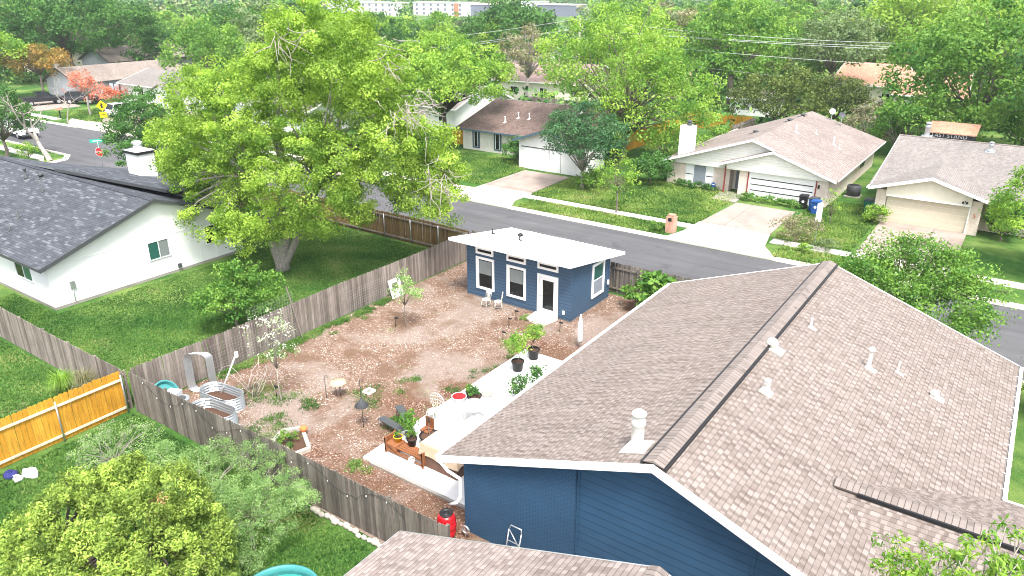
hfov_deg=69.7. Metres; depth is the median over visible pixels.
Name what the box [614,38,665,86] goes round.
background tree
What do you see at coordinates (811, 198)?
wheelie bin
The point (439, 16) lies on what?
background tree
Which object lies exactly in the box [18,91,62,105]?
pickup truck
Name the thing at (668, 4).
background tree
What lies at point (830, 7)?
background tree
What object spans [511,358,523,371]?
plant pot
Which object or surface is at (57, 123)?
kerb
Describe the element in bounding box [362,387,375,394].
stepping tray
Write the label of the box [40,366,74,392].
ornamental grass
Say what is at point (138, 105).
shade tree
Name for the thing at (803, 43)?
overhead cable
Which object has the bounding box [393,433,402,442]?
plant pot
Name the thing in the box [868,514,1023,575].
foreground tree
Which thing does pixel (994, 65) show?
background tree
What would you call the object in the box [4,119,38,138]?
parked car
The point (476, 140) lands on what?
window
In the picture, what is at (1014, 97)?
shade tree
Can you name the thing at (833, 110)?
satellite dish
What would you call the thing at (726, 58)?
shade tree
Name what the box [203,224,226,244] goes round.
window
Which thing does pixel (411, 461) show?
bucket
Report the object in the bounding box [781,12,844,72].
background tree
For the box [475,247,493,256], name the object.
window
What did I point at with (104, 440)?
twiggy shrub
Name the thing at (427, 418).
potted plant
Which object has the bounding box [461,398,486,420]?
white table
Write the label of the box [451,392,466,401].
red bowl
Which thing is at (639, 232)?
kerb
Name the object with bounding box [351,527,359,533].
edging stone
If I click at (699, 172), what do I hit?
window
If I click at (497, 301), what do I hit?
garden chair
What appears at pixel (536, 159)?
garage door
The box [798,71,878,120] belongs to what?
shade tree
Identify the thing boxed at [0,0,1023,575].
ground
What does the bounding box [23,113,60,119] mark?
sidewalk
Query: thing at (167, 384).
paddling pool
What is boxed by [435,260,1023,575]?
blue house
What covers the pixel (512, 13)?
shade tree
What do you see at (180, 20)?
background tree
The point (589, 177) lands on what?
green shrub
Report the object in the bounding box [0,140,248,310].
white house
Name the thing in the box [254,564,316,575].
stock tank
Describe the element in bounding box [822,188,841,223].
sapling
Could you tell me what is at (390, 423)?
sun lounger
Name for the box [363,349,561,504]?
patio
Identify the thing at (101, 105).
warning sign
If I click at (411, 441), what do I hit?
plant pot
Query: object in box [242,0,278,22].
background tree
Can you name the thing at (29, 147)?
shrub
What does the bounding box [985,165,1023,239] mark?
shade tree
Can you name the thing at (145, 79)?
bungalow
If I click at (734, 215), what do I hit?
driveway
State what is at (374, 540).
edging stone
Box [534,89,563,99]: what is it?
green shrub
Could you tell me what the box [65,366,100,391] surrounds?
ornamental grass
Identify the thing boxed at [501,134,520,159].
dark bush
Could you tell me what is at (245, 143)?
pecan tree
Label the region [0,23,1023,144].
undergrowth
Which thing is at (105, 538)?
golden conifer
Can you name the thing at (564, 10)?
apartment block
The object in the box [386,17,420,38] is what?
background tree
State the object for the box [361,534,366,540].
edging stone
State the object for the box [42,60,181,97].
bungalow
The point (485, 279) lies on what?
window
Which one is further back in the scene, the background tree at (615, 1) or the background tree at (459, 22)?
the background tree at (459, 22)
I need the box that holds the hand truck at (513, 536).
[506,524,521,546]
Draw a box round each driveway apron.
[69,119,134,135]
[457,185,531,208]
[661,221,776,260]
[852,251,950,286]
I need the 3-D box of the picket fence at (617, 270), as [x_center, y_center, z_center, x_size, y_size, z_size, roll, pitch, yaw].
[5.024,-0.775,41.695,18.500,1.878,0.169,15,27,32]
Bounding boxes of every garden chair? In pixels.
[481,288,491,306]
[494,292,502,310]
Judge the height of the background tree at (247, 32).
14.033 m
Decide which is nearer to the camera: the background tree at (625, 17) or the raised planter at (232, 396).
the raised planter at (232, 396)
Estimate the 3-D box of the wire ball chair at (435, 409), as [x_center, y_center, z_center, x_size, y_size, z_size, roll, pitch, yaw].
[-3.077,4.709,29.032,0.773,1.112,0.638,15,27,32]
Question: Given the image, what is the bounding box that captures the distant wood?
[3,0,1021,36]
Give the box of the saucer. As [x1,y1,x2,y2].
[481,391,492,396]
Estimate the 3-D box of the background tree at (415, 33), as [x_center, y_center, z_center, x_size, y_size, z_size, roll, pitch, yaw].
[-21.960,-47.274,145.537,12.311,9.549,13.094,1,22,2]
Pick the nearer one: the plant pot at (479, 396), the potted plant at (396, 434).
the potted plant at (396, 434)
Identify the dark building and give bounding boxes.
[930,121,981,140]
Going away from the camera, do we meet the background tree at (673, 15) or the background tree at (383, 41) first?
the background tree at (383, 41)
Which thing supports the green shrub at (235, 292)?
on the ground at (1006, 254)
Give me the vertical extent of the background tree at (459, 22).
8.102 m
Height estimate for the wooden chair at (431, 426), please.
0.850 m
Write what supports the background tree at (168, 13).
on the ground at (1006, 254)
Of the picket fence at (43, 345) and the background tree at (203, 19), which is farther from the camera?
the background tree at (203, 19)
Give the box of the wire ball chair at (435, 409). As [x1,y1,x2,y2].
[426,393,444,417]
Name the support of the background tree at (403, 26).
on the ground at (1006, 254)
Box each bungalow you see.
[2,49,83,73]
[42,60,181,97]
[77,43,192,65]
[116,68,236,109]
[233,89,368,132]
[372,81,513,128]
[476,41,561,61]
[494,60,608,101]
[726,88,782,116]
[833,61,912,105]
[891,70,972,118]
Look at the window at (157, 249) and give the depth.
43.33 m
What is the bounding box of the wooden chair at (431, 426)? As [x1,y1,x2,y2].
[420,415,433,433]
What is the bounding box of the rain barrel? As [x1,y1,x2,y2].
[437,508,456,537]
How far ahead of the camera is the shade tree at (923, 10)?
116.29 m
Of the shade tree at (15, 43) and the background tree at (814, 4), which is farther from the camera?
the background tree at (814, 4)
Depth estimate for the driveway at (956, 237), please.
50.99 m
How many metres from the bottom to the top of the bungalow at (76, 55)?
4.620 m
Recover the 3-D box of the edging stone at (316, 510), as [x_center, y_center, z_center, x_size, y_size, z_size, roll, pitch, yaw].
[-6.383,7.313,24.147,0.303,0.186,0.227,15,27,32]
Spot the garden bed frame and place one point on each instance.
(302, 446)
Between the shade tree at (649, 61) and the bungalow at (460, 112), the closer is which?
the shade tree at (649, 61)
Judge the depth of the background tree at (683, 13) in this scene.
133.86 m
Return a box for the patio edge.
[370,461,464,509]
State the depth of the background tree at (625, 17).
133.72 m
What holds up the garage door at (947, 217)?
in the garage house at (927, 180)
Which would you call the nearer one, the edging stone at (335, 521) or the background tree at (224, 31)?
the edging stone at (335, 521)
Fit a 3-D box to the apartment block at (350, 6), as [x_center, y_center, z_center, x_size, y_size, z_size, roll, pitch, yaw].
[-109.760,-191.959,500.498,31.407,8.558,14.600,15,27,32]
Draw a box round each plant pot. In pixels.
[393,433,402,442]
[406,435,416,446]
[419,429,438,440]
[468,393,481,398]
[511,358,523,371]
[527,346,539,359]
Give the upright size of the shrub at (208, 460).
1.353 m
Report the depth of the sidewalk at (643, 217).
56.78 m
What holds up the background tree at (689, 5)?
on the ground at (1006, 254)
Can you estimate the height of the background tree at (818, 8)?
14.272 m
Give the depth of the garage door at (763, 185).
58.98 m
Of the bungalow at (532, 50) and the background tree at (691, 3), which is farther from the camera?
the background tree at (691, 3)
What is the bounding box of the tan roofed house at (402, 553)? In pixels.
[344,530,670,575]
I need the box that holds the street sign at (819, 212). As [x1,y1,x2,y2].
[814,202,823,245]
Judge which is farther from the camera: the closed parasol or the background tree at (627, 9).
the background tree at (627, 9)
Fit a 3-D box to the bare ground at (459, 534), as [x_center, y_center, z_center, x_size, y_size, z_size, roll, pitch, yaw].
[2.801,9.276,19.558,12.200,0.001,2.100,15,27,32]
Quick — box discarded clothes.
[3,467,38,481]
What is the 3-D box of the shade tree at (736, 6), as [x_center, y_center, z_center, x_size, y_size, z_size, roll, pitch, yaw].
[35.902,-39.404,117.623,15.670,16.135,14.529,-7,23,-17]
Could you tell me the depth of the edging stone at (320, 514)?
23.95 m
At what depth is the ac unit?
60.34 m
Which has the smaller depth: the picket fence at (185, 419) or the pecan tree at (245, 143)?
the picket fence at (185, 419)
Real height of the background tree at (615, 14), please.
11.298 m
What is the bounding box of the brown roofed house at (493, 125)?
[456,98,668,175]
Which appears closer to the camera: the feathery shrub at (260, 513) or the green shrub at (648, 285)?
the feathery shrub at (260, 513)
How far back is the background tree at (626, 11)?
155.50 m
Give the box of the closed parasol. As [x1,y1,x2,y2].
[577,314,582,347]
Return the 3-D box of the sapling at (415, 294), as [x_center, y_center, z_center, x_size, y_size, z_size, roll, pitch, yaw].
[-5.214,0.601,36.795,1.882,3.238,1.914,15,27,32]
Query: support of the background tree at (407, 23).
on the ground at (1006, 254)
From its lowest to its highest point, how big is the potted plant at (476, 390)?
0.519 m
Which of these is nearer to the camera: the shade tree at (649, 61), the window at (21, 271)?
the window at (21, 271)
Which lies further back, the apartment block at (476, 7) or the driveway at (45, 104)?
the apartment block at (476, 7)
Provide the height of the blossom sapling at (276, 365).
4.521 m
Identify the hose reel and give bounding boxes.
[461,525,469,538]
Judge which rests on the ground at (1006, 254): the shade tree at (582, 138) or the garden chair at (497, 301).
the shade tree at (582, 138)
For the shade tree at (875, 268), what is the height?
6.256 m
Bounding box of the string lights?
[139,382,402,516]
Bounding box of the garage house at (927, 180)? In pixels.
[866,121,1023,236]
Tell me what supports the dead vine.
on the gravel yard at (373, 337)
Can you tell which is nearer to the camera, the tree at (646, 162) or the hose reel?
the hose reel
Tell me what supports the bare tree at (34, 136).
on the ground at (1006, 254)
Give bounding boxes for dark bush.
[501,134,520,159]
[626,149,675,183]
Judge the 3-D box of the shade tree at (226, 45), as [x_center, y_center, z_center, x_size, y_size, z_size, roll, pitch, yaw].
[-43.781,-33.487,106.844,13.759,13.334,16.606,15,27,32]
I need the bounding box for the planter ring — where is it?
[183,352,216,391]
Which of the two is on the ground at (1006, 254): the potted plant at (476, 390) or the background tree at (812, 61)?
the background tree at (812, 61)
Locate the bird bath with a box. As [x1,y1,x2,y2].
[330,379,345,394]
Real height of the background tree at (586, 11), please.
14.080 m
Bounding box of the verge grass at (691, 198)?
[49,107,949,286]
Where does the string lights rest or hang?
attached to the picket fence at (185, 419)
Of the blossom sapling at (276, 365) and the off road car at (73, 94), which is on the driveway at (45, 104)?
the off road car at (73, 94)
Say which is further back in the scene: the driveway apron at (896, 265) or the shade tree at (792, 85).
the shade tree at (792, 85)
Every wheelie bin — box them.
[799,193,809,208]
[808,196,820,210]
[811,199,822,213]
[863,198,874,211]
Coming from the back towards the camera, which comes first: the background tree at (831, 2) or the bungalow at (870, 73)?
the background tree at (831, 2)
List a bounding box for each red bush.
[84,84,122,103]
[103,85,127,97]
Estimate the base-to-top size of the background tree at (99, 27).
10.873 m
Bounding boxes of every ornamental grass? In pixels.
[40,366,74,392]
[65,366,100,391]
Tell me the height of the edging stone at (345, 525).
0.181 m
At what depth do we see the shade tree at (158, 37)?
139.43 m
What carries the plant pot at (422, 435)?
on the patio
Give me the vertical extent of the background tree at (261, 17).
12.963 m
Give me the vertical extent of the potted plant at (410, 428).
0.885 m
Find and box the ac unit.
[844,184,861,198]
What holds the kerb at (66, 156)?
on the ground at (1006, 254)
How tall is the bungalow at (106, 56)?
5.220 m
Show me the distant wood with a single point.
(183, 8)
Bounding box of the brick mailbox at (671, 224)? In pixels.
[665,213,677,233]
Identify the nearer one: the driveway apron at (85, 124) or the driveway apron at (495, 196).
the driveway apron at (495, 196)
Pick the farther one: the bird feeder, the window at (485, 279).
the window at (485, 279)
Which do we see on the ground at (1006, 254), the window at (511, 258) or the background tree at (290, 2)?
the background tree at (290, 2)
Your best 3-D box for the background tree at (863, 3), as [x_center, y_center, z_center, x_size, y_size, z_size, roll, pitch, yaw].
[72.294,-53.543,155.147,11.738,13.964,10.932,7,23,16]
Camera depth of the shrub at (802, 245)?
47.66 m
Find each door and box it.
[525,147,575,175]
[539,276,555,315]
[735,170,739,188]
[747,172,815,205]
[844,173,849,189]
[883,196,969,232]
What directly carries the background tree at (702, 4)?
on the ground at (1006, 254)
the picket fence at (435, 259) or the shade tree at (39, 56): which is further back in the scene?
the shade tree at (39, 56)
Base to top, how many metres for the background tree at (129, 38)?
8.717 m
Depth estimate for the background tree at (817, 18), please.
174.16 m
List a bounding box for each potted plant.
[272,429,301,447]
[393,430,401,436]
[398,408,419,427]
[400,418,418,437]
[420,391,437,435]
[465,383,473,393]
[468,385,480,395]
[499,327,533,361]
[508,374,531,394]
[521,320,545,349]
[526,363,547,382]
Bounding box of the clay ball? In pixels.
[299,425,307,431]
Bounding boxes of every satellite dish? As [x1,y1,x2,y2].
[829,108,835,119]
[839,112,845,125]
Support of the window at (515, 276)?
in the garden studio
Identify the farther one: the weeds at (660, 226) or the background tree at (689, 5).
the background tree at (689, 5)
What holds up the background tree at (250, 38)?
on the ground at (1006, 254)
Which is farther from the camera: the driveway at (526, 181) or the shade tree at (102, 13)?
the shade tree at (102, 13)
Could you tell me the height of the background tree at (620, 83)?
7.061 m
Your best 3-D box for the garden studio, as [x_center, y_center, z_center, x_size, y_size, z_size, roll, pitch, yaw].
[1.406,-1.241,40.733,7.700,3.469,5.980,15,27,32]
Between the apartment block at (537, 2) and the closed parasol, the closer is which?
the closed parasol
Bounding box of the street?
[0,117,1023,380]
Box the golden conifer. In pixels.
[0,450,242,575]
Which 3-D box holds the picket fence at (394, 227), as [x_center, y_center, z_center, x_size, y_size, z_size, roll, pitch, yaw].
[-11.691,-5.150,52.405,21.845,1.872,0.161,15,27,32]
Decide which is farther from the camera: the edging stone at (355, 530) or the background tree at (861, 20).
the background tree at (861, 20)
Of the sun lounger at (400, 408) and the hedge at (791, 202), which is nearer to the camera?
the sun lounger at (400, 408)
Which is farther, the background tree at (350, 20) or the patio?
the background tree at (350, 20)
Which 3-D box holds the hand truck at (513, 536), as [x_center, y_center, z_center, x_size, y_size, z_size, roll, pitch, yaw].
[-0.041,7.714,21.691,0.600,1.276,0.610,15,27,32]
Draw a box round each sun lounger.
[377,416,403,431]
[395,404,405,419]
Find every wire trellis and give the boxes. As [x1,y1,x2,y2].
[204,331,249,372]
[246,287,302,356]
[344,278,384,314]
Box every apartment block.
[327,0,373,12]
[360,2,408,16]
[412,1,478,16]
[470,3,500,15]
[521,1,549,14]
[537,4,585,16]
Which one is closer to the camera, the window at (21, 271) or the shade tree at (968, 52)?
the window at (21, 271)
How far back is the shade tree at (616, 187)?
55.04 m
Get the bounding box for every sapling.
[239,308,300,399]
[386,267,423,327]
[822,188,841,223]
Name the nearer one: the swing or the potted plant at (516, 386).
the swing
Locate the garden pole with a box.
[221,351,238,392]
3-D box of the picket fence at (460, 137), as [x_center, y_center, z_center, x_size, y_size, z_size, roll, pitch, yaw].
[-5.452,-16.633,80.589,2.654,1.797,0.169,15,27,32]
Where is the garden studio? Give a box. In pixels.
[448,227,624,322]
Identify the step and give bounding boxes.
[527,311,557,325]
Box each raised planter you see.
[192,398,238,423]
[199,382,245,411]
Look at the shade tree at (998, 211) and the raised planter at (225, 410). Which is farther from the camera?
the shade tree at (998, 211)
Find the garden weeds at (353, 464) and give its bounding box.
[216,295,530,475]
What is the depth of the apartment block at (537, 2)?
457.55 m
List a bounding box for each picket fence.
[0,307,132,408]
[0,371,128,468]
[128,372,449,541]
[130,232,466,388]
[261,186,468,247]
[452,129,462,143]
[471,230,693,295]
[520,96,578,104]
[627,113,693,149]
[695,113,752,130]
[732,117,755,129]
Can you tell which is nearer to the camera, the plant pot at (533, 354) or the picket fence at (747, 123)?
the plant pot at (533, 354)
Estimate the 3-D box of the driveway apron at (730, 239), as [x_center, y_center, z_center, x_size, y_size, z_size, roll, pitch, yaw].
[14.941,-3.349,50.438,7.900,0.100,5.150,15,27,32]
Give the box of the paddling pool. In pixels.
[155,380,178,389]
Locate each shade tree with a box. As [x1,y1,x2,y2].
[0,0,162,65]
[0,30,29,61]
[0,42,74,90]
[0,84,47,156]
[62,69,109,114]
[95,85,205,166]
[120,23,201,60]
[154,9,245,73]
[193,0,269,46]
[374,27,519,148]
[458,0,559,58]
[496,21,555,95]
[532,0,728,161]
[538,98,632,188]
[592,147,642,212]
[666,0,804,110]
[688,0,785,91]
[724,58,840,120]
[775,5,893,100]
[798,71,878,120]
[805,226,1021,345]
[836,97,903,139]
[852,0,1023,61]
[866,99,940,144]
[867,0,1023,145]
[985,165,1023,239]
[997,49,1023,109]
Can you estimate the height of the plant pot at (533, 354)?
0.500 m
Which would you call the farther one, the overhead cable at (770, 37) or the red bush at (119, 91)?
the red bush at (119, 91)
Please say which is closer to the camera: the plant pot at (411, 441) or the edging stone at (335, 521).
the edging stone at (335, 521)
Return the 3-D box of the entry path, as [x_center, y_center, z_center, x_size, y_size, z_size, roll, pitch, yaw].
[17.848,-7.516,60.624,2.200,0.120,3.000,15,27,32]
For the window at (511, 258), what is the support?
in the garden studio
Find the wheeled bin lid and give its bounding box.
[167,388,189,400]
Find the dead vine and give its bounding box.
[216,356,289,407]
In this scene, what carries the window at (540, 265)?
in the garden studio
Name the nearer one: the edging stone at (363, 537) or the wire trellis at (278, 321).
the edging stone at (363, 537)
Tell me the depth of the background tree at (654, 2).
202.67 m
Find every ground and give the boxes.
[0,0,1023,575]
[454,527,490,542]
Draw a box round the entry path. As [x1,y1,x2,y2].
[713,191,743,202]
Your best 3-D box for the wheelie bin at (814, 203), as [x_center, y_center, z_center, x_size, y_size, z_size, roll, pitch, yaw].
[23.097,-6.157,55.912,0.680,1.080,0.860,13,26,30]
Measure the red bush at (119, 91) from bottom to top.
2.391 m
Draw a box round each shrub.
[13,141,39,159]
[63,417,165,476]
[137,433,322,575]
[183,257,286,325]
[200,446,233,479]
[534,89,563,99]
[574,166,610,188]
[619,270,678,305]
[636,121,679,156]
[696,123,729,142]
[768,211,828,244]
[796,242,814,252]
[810,237,843,252]
[862,204,893,223]
[978,200,1023,240]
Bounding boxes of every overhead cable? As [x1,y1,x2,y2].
[395,19,575,42]
[584,38,988,70]
[586,19,878,42]
[638,33,1016,49]
[669,36,881,48]
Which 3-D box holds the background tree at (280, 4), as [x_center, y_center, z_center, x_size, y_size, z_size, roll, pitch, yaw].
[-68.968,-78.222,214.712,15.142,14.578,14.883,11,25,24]
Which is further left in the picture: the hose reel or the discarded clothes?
the discarded clothes
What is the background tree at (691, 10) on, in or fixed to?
on the ground at (1006, 254)
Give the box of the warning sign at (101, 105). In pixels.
[96,100,106,125]
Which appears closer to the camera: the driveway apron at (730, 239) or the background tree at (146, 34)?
the driveway apron at (730, 239)
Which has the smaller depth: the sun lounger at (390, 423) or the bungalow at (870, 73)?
the sun lounger at (390, 423)
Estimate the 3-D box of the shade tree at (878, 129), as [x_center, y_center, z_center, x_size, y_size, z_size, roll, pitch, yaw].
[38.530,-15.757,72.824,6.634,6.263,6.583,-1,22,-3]
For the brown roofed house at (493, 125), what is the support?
on the ground at (1006, 254)
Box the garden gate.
[108,82,121,98]
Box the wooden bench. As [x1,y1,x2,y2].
[384,429,425,468]
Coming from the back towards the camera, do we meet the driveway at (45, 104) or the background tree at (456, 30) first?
the background tree at (456, 30)
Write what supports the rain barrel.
on the gravel yard at (373, 337)
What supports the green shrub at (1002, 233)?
on the ground at (1006, 254)
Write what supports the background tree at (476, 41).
on the ground at (1006, 254)
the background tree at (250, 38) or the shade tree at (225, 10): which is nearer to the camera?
the background tree at (250, 38)
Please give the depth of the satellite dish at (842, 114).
70.38 m
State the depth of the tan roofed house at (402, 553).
17.07 m
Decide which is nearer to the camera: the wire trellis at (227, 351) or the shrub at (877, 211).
the wire trellis at (227, 351)
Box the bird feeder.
[354,379,368,426]
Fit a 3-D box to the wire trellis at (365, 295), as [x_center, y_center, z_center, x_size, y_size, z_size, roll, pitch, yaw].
[-7.854,0.372,39.456,0.036,1.252,2.903,15,27,32]
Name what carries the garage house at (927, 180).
on the ground at (1006, 254)
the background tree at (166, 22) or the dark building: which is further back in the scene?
the background tree at (166, 22)
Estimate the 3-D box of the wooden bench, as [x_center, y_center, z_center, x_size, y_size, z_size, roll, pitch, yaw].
[-3.771,5.863,26.803,1.870,0.660,0.570,15,27,32]
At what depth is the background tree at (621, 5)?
225.43 m
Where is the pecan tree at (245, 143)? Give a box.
[141,0,475,271]
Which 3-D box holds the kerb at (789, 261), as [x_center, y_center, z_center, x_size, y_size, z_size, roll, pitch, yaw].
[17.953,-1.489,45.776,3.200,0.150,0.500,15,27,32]
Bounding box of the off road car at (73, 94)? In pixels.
[63,90,101,103]
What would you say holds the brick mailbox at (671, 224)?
on the ground at (1006, 254)
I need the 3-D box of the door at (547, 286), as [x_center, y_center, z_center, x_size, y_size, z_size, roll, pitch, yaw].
[1.826,0.435,38.138,1.000,2.050,0.101,15,27,32]
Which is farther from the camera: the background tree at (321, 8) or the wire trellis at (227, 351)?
the background tree at (321, 8)
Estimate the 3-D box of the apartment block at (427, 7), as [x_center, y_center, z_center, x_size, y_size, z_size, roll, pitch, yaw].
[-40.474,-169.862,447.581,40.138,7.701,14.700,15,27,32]
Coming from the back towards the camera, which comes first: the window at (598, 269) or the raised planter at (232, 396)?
the window at (598, 269)
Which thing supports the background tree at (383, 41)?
on the ground at (1006, 254)
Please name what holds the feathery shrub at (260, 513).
on the ground at (1006, 254)
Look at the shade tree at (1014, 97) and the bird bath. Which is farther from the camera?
the shade tree at (1014, 97)
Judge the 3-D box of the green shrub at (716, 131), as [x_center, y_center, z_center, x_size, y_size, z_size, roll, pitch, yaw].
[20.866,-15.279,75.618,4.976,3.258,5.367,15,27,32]
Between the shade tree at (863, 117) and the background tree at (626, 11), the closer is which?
the shade tree at (863, 117)
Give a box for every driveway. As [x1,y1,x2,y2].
[0,100,80,110]
[100,110,196,128]
[483,170,569,192]
[700,203,794,234]
[857,221,965,266]
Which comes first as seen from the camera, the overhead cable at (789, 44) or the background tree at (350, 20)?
the overhead cable at (789, 44)
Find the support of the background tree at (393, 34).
on the ground at (1006, 254)
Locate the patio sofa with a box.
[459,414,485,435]
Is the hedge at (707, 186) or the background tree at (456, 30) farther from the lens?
the background tree at (456, 30)
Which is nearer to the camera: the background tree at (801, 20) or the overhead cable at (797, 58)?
the overhead cable at (797, 58)
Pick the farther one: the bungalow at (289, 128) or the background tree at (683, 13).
the background tree at (683, 13)
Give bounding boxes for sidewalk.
[0,145,43,161]
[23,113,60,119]
[89,121,473,190]
[525,195,692,227]
[769,239,850,256]
[973,275,1023,289]
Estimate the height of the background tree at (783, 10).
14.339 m
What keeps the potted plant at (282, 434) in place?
on the garden bed frame
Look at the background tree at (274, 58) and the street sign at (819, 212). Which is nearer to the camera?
the street sign at (819, 212)
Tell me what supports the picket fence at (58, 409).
on the ground at (1006, 254)
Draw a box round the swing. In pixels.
[418,431,463,480]
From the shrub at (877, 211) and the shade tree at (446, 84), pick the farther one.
the shade tree at (446, 84)
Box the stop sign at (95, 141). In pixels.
[89,139,103,166]
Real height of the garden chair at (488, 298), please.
0.997 m
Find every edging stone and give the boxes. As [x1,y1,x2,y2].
[313,508,320,514]
[317,511,323,517]
[331,517,339,524]
[342,522,349,528]
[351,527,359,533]
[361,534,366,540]
[370,537,379,545]
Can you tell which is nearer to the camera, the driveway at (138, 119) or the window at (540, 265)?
the window at (540, 265)
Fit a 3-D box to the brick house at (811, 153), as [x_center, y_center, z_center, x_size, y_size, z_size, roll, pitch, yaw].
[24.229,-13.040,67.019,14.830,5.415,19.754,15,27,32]
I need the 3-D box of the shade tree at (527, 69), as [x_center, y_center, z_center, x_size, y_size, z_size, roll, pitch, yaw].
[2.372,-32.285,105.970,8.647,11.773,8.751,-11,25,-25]
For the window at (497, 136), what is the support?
in the brown roofed house at (493, 125)
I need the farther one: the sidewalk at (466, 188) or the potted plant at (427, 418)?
the sidewalk at (466, 188)
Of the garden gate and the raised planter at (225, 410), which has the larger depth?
the garden gate
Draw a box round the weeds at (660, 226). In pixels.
[649,220,664,229]
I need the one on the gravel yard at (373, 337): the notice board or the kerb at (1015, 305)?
the notice board
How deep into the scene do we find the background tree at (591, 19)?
176.60 m
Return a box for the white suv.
[104,102,145,116]
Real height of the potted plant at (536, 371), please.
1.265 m
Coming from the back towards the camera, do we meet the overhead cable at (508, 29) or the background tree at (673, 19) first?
the background tree at (673, 19)
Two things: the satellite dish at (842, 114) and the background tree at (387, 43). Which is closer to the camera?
the satellite dish at (842, 114)
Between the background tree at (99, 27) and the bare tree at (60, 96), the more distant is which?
the background tree at (99, 27)
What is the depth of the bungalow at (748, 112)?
98.67 m
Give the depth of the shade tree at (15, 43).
108.92 m
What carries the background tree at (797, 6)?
on the ground at (1006, 254)
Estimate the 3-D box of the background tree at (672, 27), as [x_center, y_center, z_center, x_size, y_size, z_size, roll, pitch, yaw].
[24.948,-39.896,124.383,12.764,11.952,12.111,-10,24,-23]
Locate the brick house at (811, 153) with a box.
[659,111,885,206]
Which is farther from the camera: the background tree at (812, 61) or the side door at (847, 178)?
the background tree at (812, 61)
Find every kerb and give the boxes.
[1,140,69,162]
[27,118,78,127]
[507,206,667,238]
[775,257,809,265]
[965,294,1023,309]
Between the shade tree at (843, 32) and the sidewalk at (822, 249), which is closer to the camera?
the sidewalk at (822, 249)
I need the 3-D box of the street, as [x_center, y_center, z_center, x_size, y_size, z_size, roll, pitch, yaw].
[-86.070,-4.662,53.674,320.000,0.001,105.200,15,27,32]
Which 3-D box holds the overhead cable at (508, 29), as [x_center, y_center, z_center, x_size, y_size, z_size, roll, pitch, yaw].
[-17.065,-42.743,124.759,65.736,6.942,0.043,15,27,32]
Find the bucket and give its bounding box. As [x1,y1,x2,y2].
[408,456,414,465]
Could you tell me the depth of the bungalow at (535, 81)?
110.89 m
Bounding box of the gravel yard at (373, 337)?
[182,261,641,543]
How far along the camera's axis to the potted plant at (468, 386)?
30.56 m
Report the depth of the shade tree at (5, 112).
73.15 m
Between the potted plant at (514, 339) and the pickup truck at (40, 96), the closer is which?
the potted plant at (514, 339)
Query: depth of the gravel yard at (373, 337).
33.69 m
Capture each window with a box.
[13,262,33,282]
[146,237,170,260]
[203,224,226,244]
[472,131,479,147]
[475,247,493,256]
[476,256,494,291]
[494,134,501,150]
[506,254,525,264]
[506,264,525,300]
[537,261,558,272]
[591,260,604,298]
[692,164,706,184]
[880,93,889,100]
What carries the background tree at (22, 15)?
on the ground at (1006, 254)
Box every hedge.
[670,178,718,190]
[737,191,803,208]
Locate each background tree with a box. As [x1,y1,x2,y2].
[0,0,56,37]
[77,10,129,43]
[115,22,142,44]
[132,21,171,44]
[148,4,188,30]
[158,19,183,42]
[169,15,193,33]
[195,14,216,34]
[199,23,256,72]
[208,4,229,24]
[219,2,280,54]
[226,32,281,93]
[241,7,314,33]
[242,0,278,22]
[254,32,338,84]
[261,0,285,7]
[273,0,310,15]
[291,41,370,129]
[318,6,341,24]
[326,34,392,93]
[342,11,373,43]
[354,11,416,49]
[362,40,399,63]
[371,15,417,45]
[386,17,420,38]
[387,25,420,41]
[395,16,417,29]
[395,41,432,78]
[415,10,462,54]
[416,19,432,31]
[437,22,458,35]
[444,11,460,28]
[453,16,470,33]
[457,24,492,54]
[473,18,533,64]
[583,17,608,37]
[584,0,609,26]
[586,0,632,26]
[586,13,636,51]
[588,0,649,17]
[589,61,652,99]
[599,13,650,71]
[614,0,636,7]
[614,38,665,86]
[620,7,646,27]
[623,15,701,78]
[628,0,665,16]
[645,8,700,66]
[647,13,686,45]
[648,0,674,15]
[652,0,681,15]
[661,9,685,27]
[680,0,704,11]
[680,0,717,32]
[681,4,694,9]
[681,7,701,20]
[685,38,730,71]
[715,0,799,73]
[768,0,814,43]
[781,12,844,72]
[784,0,823,16]
[786,0,845,27]
[800,36,869,75]
[802,8,830,22]
[820,0,860,12]
[820,3,836,15]
[822,0,846,9]
[829,0,879,60]
[830,9,898,60]
[857,2,912,63]
[897,18,949,64]
[975,42,1021,76]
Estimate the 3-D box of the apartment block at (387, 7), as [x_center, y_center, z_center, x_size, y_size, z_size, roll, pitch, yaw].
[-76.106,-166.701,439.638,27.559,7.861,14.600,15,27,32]
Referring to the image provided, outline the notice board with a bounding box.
[388,277,402,298]
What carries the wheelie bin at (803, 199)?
on the ground at (1006, 254)
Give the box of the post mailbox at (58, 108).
[54,106,62,118]
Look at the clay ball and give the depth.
28.22 m
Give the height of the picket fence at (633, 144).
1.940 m
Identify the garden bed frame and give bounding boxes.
[272,426,310,454]
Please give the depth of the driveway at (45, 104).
107.03 m
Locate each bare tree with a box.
[1,95,52,160]
[33,78,86,122]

